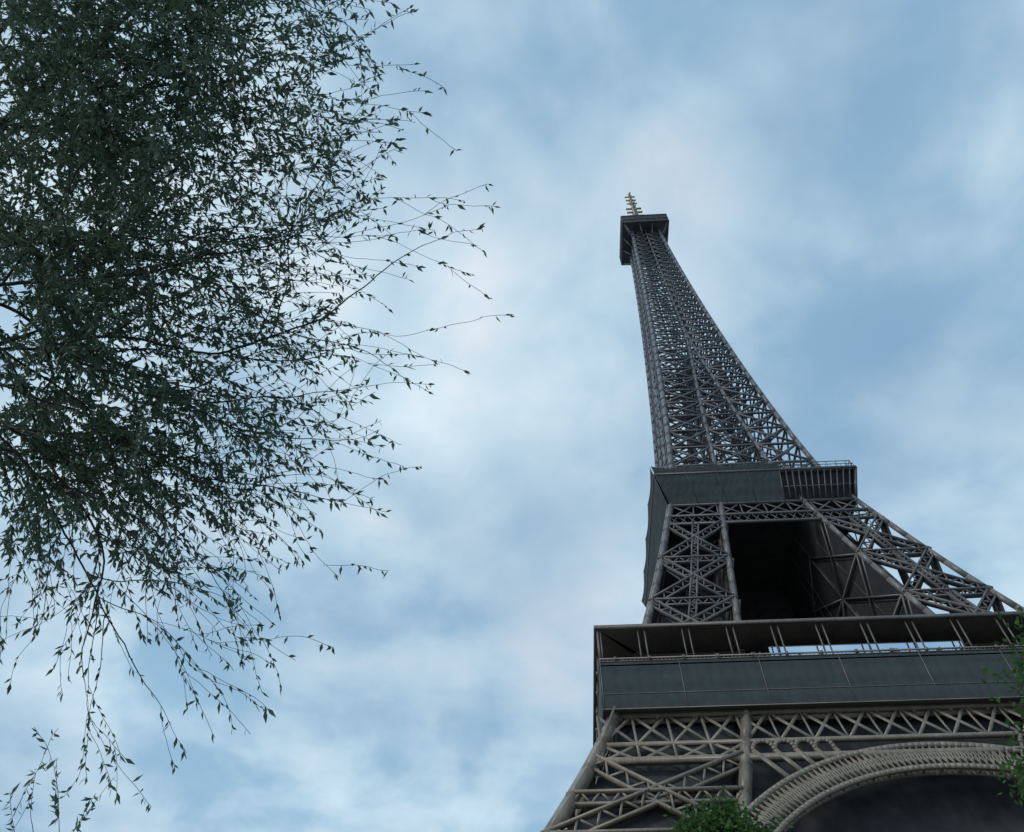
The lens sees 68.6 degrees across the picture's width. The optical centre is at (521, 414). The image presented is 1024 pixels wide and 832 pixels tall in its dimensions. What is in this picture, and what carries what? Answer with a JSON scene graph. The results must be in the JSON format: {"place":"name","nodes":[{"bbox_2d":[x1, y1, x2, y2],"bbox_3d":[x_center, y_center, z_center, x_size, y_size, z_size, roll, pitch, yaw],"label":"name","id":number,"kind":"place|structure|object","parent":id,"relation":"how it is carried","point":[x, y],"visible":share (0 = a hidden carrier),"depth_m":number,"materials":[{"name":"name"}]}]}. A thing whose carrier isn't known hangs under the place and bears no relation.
{"place":"outdoors","nodes":[
{"label":"outdoors","id":0,"kind":"place"},
{"bbox_2d":[0,0,514,831],"bbox_3d":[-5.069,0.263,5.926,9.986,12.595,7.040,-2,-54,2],"label":"tree","id":1,"kind":"object","parent":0,"point":[84,118],"depth_m":7.03,"materials":[{"name":"green plant"}]},
{"bbox_2d":[0,0,1023,831],"label":"sky","id":2,"kind":"structure","parent":0,"point":[838,184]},
{"bbox_2d":[625,192,643,214],"bbox_3d":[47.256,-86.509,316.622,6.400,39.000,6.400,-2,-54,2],"label":"antenna","id":3,"kind":"object","parent":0,"point":[633,208],"visible":0.64,"depth_m":317.56,"materials":[{"name":"white metal"}]},
{"bbox_2d":[540,514,1023,831],"bbox_3d":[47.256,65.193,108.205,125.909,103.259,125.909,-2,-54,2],"label":"lattice bracing","id":4,"kind":"object","parent":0,"point":[936,580],"visible":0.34,"depth_m":114.91,"materials":[{"name":"grey metal"}]},
{"bbox_2d":[591,213,1023,831],"bbox_3d":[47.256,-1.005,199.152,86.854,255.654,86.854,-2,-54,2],"label":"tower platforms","id":5,"kind":"object","parent":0,"point":[813,785],"visible":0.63,"depth_m":88.78,"materials":[{"name":"grey metal"}]},
{"bbox_2d":[595,220,1023,783],"bbox_3d":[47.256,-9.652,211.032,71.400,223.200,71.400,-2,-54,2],"label":"tower slabs","id":6,"kind":"structure","parent":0,"point":[624,643],"depth_m":101.94,"materials":[{"name":"grey metal"}]},
{"bbox_2d":[598,462,1023,730],"bbox_3d":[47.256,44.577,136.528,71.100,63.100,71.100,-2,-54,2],"label":"wall panels","id":7,"kind":"object","parent":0,"point":[739,677],"visible":0.88,"depth_m":94.01,"materials":[{"name":"grey metal"}]},
{"bbox_2d":[599,645,1023,661],"bbox_3d":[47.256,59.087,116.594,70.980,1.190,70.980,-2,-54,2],"label":"tower railings","id":8,"kind":"object","parent":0,"point":[813,652],"visible":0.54,"depth_m":96.42,"materials":[{"name":"grey metal"}]},
{"bbox_2d":[604,698,1020,754],"bbox_3d":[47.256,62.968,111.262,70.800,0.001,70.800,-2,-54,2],"label":"tower floor underside","id":9,"kind":"object","parent":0,"point":[607,713],"visible":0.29,"depth_m":91.12,"materials":[{"name":"grey metal"}]},
{"bbox_2d":[629,229,1023,659],"bbox_3d":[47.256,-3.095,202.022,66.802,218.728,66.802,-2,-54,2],"label":"tower chords","id":10,"kind":"object","parent":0,"point":[882,571],"visible":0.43,"depth_m":167.24,"materials":[{"name":"grey metal"}]},
{"bbox_2d":[769,641,964,655],"bbox_3d":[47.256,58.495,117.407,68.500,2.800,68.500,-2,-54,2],"label":"tower glass","id":11,"kind":"object","parent":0,"point":[867,647],"visible":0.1,"depth_m":98.02,"materials":[{"name":"glass"}]},
{"label":"ground","id":12,"kind":"structure","parent":0,"visible":0},
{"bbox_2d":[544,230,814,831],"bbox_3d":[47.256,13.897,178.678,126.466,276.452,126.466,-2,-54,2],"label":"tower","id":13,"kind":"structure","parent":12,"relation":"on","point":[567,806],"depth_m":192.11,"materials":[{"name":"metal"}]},
{"bbox_2d":[686,802,738,831],"bbox_3d":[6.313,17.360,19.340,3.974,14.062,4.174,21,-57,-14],"label":"tree","id":14,"kind":"object","parent":12,"relation":"on","point":[713,820],"visible":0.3,"depth_m":23.39,"materials":[{"name":"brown plant"}]},
{"bbox_2d":[662,785,793,831],"bbox_3d":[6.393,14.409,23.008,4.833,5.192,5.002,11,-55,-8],"label":"park tree leaves","id":15,"kind":"object","parent":14,"relation":"attached to","point":[733,820],"visible":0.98,"depth_m":23.61,"materials":[{"name":"green plant"}]},
{"bbox_2d":[570,214,1023,831],"bbox_3d":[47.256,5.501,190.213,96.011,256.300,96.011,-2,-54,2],"label":"tower trusses","id":16,"kind":"object","parent":12,"relation":"on","point":[768,584],"visible":0.42,"depth_m":90.39,"materials":[{"name":"grey metal"}]},
{"bbox_2d":[1008,682,1023,796],"bbox_3d":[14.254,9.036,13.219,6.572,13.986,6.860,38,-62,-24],"label":"tree","id":17,"kind":"object","parent":12,"relation":"on","point":[1021,733],"visible":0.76,"depth_m":16.90,"materials":[{"name":"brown plant"}]},
{"bbox_2d":[981,607,1023,805],"bbox_3d":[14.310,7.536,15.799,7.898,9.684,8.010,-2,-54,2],"label":"park tree leaves","id":18,"kind":"object","parent":17,"relation":"on","point":[1018,770],"visible":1,"depth_m":18.09,"materials":[{"name":"green plant"}]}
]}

